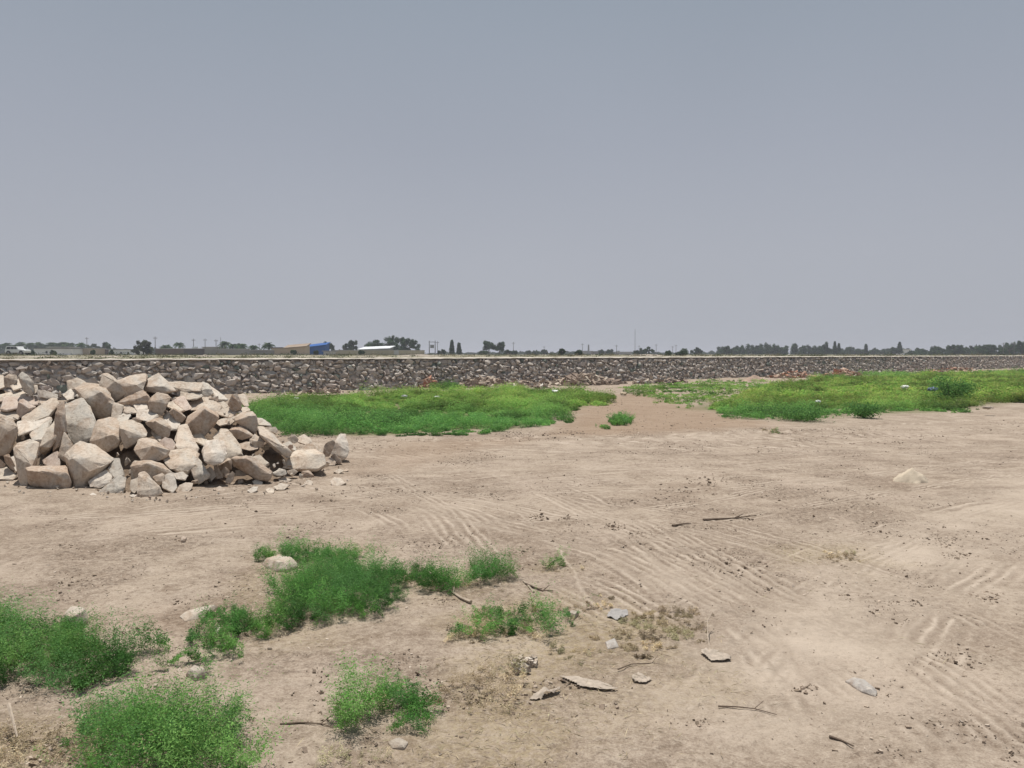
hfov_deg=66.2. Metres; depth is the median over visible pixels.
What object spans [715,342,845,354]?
distant wood
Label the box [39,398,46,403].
boulder
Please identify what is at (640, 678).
paper scrap
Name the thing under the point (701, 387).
green ground cover
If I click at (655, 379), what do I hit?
stone rubble
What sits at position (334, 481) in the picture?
loose stone
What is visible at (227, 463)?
boulder
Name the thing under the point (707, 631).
stick
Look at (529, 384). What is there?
stone rubble
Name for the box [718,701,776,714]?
stick
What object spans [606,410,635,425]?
weed tuft
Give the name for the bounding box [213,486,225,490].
loose stone
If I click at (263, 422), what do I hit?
boulder
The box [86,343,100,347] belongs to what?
broadleaf tree
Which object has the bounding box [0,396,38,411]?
boulder
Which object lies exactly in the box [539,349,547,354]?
broadleaf tree
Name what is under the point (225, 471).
boulder
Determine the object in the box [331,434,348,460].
boulder
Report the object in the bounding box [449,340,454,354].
cypress tree
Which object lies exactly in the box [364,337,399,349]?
broadleaf tree
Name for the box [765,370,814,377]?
stone rubble
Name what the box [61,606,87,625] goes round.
stone
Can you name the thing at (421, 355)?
spoil heap
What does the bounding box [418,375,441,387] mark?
brick rubble
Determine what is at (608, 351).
broadleaf tree
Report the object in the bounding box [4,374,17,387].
boulder
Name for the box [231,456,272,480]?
boulder
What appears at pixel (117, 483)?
boulder
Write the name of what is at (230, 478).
boulder
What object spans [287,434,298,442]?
boulder
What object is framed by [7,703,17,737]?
stick
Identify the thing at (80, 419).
boulder
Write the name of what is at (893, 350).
broadleaf tree
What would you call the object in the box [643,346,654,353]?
broadleaf tree
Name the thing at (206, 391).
boulder
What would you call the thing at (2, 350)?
distant wood
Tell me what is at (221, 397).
boulder
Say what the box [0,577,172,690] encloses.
weed patch
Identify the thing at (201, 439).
boulder
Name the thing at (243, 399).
boulder
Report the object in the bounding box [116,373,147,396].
boulder
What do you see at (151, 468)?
boulder
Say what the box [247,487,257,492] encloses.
loose stone
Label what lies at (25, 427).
boulder
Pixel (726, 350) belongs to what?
broadleaf tree
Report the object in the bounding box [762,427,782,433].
weed tuft
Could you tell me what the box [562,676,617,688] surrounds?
paper scrap
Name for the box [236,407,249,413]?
boulder
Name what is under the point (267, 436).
boulder
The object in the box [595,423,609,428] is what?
weed tuft
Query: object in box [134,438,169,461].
boulder
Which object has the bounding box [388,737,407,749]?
stone
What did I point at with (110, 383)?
boulder
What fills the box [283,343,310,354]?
building
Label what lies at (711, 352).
distant wood
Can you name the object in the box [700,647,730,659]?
cardboard scrap
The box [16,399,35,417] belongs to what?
boulder
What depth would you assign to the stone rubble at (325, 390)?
32.46 m
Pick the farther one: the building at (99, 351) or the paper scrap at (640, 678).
the building at (99, 351)
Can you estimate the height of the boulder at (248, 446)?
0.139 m
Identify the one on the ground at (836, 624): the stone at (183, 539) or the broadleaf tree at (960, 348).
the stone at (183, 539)
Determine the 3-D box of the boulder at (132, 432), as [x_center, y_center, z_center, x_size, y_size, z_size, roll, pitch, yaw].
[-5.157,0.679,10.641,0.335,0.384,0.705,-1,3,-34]
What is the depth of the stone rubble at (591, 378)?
42.37 m
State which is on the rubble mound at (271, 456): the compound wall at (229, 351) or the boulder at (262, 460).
the boulder at (262, 460)
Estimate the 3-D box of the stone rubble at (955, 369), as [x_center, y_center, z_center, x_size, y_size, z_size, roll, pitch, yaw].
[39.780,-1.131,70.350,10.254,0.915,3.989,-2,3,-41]
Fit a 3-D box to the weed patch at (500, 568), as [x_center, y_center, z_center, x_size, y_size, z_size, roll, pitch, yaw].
[-0.271,1.313,5.716,0.565,0.295,0.816,2,3,37]
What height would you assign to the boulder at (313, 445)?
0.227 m
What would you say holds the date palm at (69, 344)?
on the terrain at (178, 357)
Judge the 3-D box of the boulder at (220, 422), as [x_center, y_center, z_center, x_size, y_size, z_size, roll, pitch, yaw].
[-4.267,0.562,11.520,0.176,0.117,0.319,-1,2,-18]
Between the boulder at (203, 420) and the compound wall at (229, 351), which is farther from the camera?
the compound wall at (229, 351)
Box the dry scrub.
[0,351,1023,358]
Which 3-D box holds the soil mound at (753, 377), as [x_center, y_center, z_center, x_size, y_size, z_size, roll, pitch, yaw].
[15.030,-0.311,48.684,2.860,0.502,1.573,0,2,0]
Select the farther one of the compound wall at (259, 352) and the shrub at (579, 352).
the compound wall at (259, 352)
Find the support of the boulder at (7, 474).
on the rubble mound at (271, 456)
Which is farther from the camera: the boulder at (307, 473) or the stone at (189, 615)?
the boulder at (307, 473)
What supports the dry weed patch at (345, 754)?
on the ground at (836, 624)
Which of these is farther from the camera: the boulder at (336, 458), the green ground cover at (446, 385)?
the green ground cover at (446, 385)
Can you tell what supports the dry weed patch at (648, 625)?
on the ground at (836, 624)
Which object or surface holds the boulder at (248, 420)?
on the rubble mound at (271, 456)
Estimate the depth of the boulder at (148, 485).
9.16 m
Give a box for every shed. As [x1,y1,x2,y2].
[47,347,79,347]
[323,351,337,354]
[357,346,394,349]
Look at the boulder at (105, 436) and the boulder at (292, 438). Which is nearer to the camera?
the boulder at (105, 436)
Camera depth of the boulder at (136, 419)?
10.96 m
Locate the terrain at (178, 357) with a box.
[0,354,1023,359]
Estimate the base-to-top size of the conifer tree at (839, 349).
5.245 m
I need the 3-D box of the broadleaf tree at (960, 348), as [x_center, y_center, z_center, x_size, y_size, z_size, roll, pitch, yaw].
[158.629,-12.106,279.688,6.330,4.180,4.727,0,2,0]
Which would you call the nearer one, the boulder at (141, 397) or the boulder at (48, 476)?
the boulder at (48, 476)
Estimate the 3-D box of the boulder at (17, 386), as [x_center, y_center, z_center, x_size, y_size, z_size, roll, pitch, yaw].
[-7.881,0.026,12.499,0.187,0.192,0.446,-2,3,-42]
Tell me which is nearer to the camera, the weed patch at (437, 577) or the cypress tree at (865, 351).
the weed patch at (437, 577)
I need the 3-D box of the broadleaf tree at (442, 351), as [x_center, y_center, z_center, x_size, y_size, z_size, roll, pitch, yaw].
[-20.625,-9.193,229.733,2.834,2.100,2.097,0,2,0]
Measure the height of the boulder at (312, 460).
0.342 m
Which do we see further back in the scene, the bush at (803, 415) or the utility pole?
the utility pole
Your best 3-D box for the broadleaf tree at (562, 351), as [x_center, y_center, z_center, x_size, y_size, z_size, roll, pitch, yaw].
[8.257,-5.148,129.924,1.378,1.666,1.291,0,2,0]
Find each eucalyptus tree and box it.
[348,340,357,349]
[482,340,493,354]
[493,342,505,353]
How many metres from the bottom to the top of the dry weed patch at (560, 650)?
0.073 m
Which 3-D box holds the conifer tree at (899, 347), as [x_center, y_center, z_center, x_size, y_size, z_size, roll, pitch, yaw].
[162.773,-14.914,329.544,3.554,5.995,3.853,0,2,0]
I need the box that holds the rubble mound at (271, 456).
[0,389,330,491]
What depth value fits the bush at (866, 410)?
20.14 m
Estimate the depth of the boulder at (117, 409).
11.29 m
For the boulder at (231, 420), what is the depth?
11.51 m
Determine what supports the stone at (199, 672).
on the ground at (836, 624)
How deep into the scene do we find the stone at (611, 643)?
4.47 m
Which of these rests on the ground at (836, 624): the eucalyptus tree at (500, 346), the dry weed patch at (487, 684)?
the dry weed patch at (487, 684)
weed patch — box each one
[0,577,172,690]
[0,714,91,767]
[14,636,297,767]
[150,590,275,669]
[250,524,361,564]
[252,534,416,633]
[313,738,393,767]
[323,647,446,735]
[390,551,491,594]
[429,644,528,714]
[430,540,522,592]
[443,578,614,642]
[538,545,583,576]
[547,640,601,665]
[589,602,714,659]
[818,549,860,562]
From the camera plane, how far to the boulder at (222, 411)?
11.71 m
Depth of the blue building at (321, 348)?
184.84 m
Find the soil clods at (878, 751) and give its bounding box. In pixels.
[0,427,1023,767]
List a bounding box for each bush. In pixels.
[752,402,844,421]
[842,399,886,418]
[923,372,982,400]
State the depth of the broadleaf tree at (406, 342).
227.09 m
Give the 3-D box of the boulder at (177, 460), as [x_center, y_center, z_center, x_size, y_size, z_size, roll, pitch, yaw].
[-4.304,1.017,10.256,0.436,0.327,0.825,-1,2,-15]
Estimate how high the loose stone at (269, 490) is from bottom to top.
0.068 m
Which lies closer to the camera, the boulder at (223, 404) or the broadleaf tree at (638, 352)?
the boulder at (223, 404)
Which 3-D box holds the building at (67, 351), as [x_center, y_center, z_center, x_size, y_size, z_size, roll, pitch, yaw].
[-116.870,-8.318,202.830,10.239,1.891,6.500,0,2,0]
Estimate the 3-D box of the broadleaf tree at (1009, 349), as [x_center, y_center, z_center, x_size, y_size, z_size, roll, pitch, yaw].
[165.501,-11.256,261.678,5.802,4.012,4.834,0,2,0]
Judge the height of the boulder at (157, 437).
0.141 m
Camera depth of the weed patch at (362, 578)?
5.16 m
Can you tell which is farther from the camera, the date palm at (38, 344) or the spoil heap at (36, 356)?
the date palm at (38, 344)
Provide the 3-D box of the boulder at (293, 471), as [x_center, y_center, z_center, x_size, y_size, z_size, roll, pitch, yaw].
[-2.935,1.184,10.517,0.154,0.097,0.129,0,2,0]
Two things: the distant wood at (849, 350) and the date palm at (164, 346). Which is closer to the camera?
the date palm at (164, 346)
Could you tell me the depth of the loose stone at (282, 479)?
10.25 m
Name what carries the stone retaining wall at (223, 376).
on the ground at (836, 624)
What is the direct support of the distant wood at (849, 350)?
on the terrain at (178, 357)
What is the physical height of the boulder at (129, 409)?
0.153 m
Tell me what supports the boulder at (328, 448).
on the boulder at (331, 461)
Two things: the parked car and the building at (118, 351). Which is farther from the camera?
the building at (118, 351)
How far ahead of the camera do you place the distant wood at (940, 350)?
302.98 m
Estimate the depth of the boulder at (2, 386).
12.71 m
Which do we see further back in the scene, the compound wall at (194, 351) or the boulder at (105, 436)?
the compound wall at (194, 351)
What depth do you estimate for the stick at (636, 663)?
4.19 m
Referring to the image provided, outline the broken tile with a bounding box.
[845,677,876,696]
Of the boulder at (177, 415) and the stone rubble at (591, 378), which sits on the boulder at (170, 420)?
the boulder at (177, 415)
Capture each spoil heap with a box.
[1,356,63,357]
[396,354,445,356]
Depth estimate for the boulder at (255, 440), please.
10.88 m
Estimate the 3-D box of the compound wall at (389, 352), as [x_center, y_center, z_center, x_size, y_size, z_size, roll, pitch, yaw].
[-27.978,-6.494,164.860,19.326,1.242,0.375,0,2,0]
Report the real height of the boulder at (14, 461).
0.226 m
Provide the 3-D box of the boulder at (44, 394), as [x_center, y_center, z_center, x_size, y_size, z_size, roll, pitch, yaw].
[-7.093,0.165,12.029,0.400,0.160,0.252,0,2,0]
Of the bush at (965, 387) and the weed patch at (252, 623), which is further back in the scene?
the bush at (965, 387)
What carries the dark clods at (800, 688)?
on the ground at (836, 624)
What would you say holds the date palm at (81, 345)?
on the terrain at (178, 357)
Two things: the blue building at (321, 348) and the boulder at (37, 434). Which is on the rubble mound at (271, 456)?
the boulder at (37, 434)
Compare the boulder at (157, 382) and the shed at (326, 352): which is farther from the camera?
the shed at (326, 352)
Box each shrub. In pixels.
[478,350,487,354]
[574,350,582,355]
[675,351,687,355]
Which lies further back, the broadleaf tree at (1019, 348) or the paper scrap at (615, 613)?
the broadleaf tree at (1019, 348)
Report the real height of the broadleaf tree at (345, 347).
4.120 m
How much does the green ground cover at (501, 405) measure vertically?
0.856 m
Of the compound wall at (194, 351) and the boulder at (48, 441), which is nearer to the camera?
the boulder at (48, 441)
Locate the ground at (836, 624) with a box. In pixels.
[0,368,1023,767]
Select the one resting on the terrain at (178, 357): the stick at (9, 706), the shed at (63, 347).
the shed at (63, 347)
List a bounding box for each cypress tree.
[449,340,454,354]
[456,342,461,354]
[863,344,868,354]
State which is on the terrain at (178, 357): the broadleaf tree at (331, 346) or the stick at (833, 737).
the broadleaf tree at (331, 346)
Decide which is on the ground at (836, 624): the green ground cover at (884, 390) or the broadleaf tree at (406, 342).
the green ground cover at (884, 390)
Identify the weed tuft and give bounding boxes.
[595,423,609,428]
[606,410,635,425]
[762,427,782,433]
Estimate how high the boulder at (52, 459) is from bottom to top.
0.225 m
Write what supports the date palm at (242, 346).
on the terrain at (178, 357)
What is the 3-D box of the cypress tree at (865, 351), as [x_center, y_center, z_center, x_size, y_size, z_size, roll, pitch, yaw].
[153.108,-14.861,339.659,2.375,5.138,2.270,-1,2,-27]
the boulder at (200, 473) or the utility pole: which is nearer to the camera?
the boulder at (200, 473)
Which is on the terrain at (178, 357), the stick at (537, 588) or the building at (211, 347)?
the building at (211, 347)
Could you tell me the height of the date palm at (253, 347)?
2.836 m
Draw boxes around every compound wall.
[155,348,183,354]
[183,348,204,354]
[205,349,249,354]
[249,350,273,354]
[333,350,424,354]
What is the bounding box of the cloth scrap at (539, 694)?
[529,686,560,699]
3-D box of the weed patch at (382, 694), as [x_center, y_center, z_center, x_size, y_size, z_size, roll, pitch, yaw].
[-0.591,1.356,3.619,0.564,0.362,0.584,-1,2,-14]
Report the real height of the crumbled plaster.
0.075 m
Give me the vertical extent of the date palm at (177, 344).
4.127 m
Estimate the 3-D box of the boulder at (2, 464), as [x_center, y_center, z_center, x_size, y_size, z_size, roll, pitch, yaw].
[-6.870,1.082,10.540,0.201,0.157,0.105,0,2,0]
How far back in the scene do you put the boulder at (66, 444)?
10.37 m
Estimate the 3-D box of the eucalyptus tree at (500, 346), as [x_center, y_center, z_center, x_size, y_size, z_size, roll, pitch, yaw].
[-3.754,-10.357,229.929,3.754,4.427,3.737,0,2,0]
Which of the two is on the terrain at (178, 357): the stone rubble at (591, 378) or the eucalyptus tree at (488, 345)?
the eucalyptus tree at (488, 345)
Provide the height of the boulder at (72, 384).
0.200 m
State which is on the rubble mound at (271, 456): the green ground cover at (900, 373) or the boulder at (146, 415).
the boulder at (146, 415)
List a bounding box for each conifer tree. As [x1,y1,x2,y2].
[831,341,837,353]
[837,343,841,354]
[895,342,902,354]
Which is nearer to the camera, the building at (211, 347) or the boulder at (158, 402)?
the boulder at (158, 402)
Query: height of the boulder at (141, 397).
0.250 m
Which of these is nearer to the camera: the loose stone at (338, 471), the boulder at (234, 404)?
the loose stone at (338, 471)
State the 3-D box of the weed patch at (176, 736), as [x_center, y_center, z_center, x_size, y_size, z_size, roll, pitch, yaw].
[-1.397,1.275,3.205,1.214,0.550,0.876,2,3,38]
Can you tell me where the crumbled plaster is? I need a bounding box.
[511,653,537,674]
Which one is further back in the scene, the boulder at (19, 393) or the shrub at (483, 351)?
the shrub at (483, 351)
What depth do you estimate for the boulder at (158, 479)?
9.46 m
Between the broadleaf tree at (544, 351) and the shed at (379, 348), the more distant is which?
the broadleaf tree at (544, 351)
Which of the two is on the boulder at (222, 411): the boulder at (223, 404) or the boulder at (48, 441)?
the boulder at (223, 404)
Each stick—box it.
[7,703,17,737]
[280,716,332,727]
[447,586,471,602]
[525,583,552,590]
[617,657,657,669]
[672,523,690,526]
[703,514,756,520]
[707,612,711,649]
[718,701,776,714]
[829,735,853,745]
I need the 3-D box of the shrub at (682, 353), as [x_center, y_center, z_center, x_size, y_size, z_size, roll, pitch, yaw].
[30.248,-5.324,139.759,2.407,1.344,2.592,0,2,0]
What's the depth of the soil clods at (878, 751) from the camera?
5.63 m
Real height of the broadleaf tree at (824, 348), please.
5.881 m
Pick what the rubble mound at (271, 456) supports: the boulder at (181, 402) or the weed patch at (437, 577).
the boulder at (181, 402)
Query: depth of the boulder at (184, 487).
9.52 m
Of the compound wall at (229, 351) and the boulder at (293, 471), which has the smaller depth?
the boulder at (293, 471)
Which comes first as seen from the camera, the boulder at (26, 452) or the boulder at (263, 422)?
the boulder at (26, 452)
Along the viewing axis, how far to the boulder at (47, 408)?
11.55 m
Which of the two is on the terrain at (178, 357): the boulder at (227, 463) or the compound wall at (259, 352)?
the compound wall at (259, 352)
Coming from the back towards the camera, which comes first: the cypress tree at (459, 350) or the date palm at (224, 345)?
the cypress tree at (459, 350)
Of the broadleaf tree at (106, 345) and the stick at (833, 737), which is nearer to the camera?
the stick at (833, 737)
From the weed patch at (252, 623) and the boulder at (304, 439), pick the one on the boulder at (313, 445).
the boulder at (304, 439)
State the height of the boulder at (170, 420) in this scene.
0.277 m
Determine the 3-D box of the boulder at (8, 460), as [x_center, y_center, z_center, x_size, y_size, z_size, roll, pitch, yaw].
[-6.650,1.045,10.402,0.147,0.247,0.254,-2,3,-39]
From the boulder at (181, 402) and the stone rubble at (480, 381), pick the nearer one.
the boulder at (181, 402)
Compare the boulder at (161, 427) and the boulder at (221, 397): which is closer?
the boulder at (161, 427)
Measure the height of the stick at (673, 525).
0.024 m
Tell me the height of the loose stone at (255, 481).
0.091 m
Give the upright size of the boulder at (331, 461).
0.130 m
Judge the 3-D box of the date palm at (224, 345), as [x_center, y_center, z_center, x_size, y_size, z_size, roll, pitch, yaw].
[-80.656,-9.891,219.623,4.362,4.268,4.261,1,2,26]
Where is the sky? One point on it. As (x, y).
(549, 175)
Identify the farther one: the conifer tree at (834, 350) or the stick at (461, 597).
the conifer tree at (834, 350)
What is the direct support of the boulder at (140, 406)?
on the boulder at (146, 415)
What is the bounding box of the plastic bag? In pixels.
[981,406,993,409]
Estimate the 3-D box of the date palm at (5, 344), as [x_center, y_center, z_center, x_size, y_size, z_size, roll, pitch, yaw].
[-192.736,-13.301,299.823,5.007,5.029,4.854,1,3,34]
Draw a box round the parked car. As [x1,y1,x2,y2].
[5,346,30,354]
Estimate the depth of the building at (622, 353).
459.65 m
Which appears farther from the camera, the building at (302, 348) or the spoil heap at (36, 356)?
the building at (302, 348)
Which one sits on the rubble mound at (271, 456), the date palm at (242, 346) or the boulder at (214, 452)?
the boulder at (214, 452)
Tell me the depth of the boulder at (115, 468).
9.82 m
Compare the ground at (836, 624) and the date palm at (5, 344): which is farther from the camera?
the date palm at (5, 344)
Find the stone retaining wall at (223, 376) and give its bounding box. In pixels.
[0,356,1023,399]
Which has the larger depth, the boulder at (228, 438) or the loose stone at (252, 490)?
the boulder at (228, 438)
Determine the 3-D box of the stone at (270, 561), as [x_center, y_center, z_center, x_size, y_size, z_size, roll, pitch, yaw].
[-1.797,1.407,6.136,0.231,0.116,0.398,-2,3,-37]
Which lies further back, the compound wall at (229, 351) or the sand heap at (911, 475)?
the compound wall at (229, 351)
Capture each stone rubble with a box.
[277,386,359,395]
[458,374,508,387]
[493,379,553,388]
[539,372,625,385]
[624,375,687,383]
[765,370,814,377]
[820,367,863,376]
[926,366,982,372]
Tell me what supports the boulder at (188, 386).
on the boulder at (191, 395)
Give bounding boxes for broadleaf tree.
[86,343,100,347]
[102,342,111,348]
[130,339,153,354]
[323,341,334,350]
[341,343,348,349]
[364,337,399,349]
[389,335,406,346]
[398,338,420,349]
[437,349,445,354]
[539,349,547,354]
[558,348,565,355]
[606,349,614,353]
[633,348,645,354]
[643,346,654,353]
[690,347,702,354]
[722,346,731,354]
[820,342,830,354]
[888,347,899,353]
[949,344,965,354]
[976,344,1007,354]
[998,345,1015,354]
[1015,341,1023,353]
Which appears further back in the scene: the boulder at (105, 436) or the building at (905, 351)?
the building at (905, 351)
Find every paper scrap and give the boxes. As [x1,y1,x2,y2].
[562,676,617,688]
[607,608,627,619]
[631,672,651,682]
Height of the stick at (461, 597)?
0.033 m
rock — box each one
[125,457,129,465]
[262,443,268,450]
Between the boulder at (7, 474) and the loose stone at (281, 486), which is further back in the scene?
the boulder at (7, 474)
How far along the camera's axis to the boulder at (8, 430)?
10.81 m
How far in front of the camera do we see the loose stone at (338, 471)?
10.94 m
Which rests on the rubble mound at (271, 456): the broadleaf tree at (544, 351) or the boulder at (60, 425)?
the boulder at (60, 425)
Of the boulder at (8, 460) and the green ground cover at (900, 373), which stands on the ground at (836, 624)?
the green ground cover at (900, 373)
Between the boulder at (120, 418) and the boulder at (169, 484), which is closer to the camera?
the boulder at (169, 484)
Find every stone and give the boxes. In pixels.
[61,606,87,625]
[179,605,217,621]
[181,536,186,542]
[186,665,206,680]
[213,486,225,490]
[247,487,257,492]
[252,479,262,484]
[262,555,297,572]
[265,488,273,492]
[274,483,289,489]
[278,476,291,481]
[304,480,312,484]
[330,477,346,485]
[333,469,343,473]
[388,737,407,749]
[568,610,578,618]
[605,638,618,648]
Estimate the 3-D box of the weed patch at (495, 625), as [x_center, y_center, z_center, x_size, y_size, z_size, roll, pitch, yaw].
[0.146,1.334,4.907,1.118,0.315,0.915,0,2,0]
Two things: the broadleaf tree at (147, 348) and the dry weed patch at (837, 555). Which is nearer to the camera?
the dry weed patch at (837, 555)
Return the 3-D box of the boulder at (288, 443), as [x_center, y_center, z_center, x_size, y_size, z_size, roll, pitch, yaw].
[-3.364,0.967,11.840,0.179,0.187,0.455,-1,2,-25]
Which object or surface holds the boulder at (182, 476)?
on the rubble mound at (271, 456)
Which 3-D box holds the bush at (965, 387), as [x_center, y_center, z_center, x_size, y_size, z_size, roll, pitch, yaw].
[15.340,0.108,27.359,1.828,1.083,1.476,1,2,29]
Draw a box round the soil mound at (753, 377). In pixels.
[742,375,766,380]
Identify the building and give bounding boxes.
[32,348,83,354]
[83,348,105,354]
[107,349,144,354]
[202,347,223,348]
[270,347,283,354]
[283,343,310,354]
[310,342,330,354]
[591,351,605,354]
[614,352,631,354]
[896,349,910,354]
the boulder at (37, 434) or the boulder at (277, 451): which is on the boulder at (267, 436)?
the boulder at (277, 451)
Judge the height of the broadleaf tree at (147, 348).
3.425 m
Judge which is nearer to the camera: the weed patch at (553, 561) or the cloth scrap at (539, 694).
the cloth scrap at (539, 694)
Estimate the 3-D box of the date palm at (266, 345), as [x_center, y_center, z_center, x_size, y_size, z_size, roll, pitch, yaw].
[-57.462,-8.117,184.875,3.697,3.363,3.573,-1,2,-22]
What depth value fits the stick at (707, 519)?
7.86 m
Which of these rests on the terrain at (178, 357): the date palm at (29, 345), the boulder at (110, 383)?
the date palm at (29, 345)
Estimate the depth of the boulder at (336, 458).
11.77 m
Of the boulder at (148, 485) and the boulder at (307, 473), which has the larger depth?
the boulder at (307, 473)
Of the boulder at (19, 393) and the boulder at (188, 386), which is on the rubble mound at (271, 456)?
the boulder at (19, 393)
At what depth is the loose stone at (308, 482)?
10.03 m
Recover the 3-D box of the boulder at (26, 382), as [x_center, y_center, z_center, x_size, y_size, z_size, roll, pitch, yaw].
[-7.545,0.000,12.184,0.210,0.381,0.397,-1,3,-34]
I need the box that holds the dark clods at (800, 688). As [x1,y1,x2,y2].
[42,396,1018,728]
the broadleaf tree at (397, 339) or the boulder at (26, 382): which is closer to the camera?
the boulder at (26, 382)
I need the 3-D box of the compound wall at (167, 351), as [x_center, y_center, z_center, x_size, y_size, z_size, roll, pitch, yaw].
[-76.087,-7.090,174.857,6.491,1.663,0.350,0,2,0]
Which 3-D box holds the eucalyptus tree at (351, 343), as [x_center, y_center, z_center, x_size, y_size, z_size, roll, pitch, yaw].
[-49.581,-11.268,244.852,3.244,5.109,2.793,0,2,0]
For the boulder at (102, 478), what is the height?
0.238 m
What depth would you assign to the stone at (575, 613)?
4.95 m
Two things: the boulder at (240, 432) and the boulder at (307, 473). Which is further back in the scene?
the boulder at (240, 432)
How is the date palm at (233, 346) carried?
on the terrain at (178, 357)
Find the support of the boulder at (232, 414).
on the boulder at (231, 420)
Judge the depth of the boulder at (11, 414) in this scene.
11.79 m
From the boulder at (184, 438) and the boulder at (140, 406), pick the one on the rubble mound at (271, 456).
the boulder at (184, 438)
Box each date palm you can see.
[1,343,11,348]
[15,342,25,347]
[24,343,35,349]
[32,342,42,347]
[46,342,56,346]
[63,342,74,346]
[75,342,86,347]
[160,344,172,347]
[173,342,185,347]
[217,341,229,348]
[227,344,239,348]
[237,343,246,348]
[247,345,260,349]
[261,342,275,349]
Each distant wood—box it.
[0,346,154,354]
[426,351,545,354]
[545,350,714,354]
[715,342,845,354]
[841,346,926,354]
[905,341,1023,354]
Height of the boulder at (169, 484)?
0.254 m
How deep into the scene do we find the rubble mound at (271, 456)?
10.92 m
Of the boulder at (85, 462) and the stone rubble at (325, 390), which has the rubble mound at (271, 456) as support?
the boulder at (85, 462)
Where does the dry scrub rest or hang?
on the terrain at (178, 357)
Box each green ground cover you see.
[237,379,616,436]
[427,380,466,389]
[618,378,768,407]
[703,367,1023,419]
[809,367,1022,378]
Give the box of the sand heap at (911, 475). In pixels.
[893,468,928,483]
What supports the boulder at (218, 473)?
on the rubble mound at (271, 456)
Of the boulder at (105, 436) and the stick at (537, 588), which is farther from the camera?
the boulder at (105, 436)
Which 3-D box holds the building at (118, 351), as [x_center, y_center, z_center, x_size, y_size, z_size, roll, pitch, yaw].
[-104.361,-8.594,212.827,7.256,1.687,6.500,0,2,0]
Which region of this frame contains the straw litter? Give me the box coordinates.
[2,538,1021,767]
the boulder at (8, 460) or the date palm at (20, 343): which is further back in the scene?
the date palm at (20, 343)
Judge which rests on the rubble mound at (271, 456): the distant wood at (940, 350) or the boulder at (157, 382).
the boulder at (157, 382)
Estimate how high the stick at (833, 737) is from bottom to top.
0.014 m
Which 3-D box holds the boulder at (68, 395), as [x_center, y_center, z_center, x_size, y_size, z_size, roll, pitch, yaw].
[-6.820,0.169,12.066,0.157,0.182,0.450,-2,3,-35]
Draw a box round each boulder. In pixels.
[0,375,4,389]
[0,390,28,401]
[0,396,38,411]
[0,410,19,421]
[0,415,17,455]
[0,460,5,467]
[0,467,17,480]
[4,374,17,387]
[4,454,14,470]
[10,379,21,390]
[11,456,16,471]
[13,439,39,485]
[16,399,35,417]
[17,417,51,435]
[18,372,33,395]
[21,398,58,420]
[25,465,71,487]
[29,418,51,442]
[37,390,57,398]
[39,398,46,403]
[39,422,56,454]
[42,451,59,465]
[52,401,67,451]
[58,432,73,462]
[63,389,73,400]
[63,441,112,486]
[65,398,95,443]
[66,378,85,389]
[74,382,113,419]
[88,470,112,487]
[89,417,121,451]
[99,373,124,401]
[99,474,125,492]
[108,458,124,477]
[111,402,123,417]
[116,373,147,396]
[117,390,149,406]
[117,412,130,422]
[119,419,146,448]
[122,405,136,414]
[129,477,137,492]
[130,460,171,479]
[132,417,141,422]
[133,404,147,410]
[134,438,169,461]
[136,409,158,420]
[137,471,162,496]
[144,373,175,393]
[145,418,170,438]
[148,392,170,415]
[151,431,160,441]
[153,473,164,485]
[159,437,175,450]
[162,472,176,492]
[163,411,180,430]
[163,448,199,474]
[167,401,184,412]
[169,381,202,391]
[169,408,185,421]
[171,396,191,410]
[174,424,198,451]
[174,472,187,480]
[177,482,192,491]
[180,390,202,400]
[185,406,218,436]
[187,397,222,411]
[190,456,209,483]
[193,434,206,445]
[198,382,213,396]
[201,439,226,465]
[207,467,215,480]
[209,396,218,401]
[210,386,227,401]
[213,428,242,460]
[214,407,229,417]
[214,466,222,478]
[216,418,227,426]
[217,401,228,408]
[217,458,231,469]
[221,467,229,476]
[225,409,236,417]
[225,416,234,424]
[225,471,234,483]
[228,394,241,411]
[229,425,252,439]
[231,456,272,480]
[232,411,257,433]
[235,470,245,475]
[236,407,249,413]
[238,393,248,406]
[240,442,257,450]
[249,434,263,447]
[252,455,269,466]
[257,418,271,426]
[257,426,291,455]
[266,427,277,433]
[270,445,290,457]
[273,468,286,476]
[283,441,295,449]
[283,449,325,472]
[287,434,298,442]
[287,469,297,475]
[298,434,312,444]
[300,442,322,452]
[301,470,313,477]
[323,440,334,456]
[326,457,335,465]
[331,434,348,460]
[331,454,341,463]
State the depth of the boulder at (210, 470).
10.02 m
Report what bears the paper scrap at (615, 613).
on the ground at (836, 624)
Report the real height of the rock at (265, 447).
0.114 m
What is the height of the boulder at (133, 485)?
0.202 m
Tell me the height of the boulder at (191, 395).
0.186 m
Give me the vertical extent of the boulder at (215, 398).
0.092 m
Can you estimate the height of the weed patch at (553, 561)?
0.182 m
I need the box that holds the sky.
[0,0,1023,353]
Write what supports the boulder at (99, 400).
on the rubble mound at (271, 456)
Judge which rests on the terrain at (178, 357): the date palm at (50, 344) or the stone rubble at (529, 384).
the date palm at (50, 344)
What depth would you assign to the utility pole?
214.69 m
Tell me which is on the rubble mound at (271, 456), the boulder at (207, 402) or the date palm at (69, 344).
the boulder at (207, 402)
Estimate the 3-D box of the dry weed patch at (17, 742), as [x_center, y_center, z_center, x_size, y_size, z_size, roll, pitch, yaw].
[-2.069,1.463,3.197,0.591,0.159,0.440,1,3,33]
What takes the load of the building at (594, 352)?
on the terrain at (178, 357)

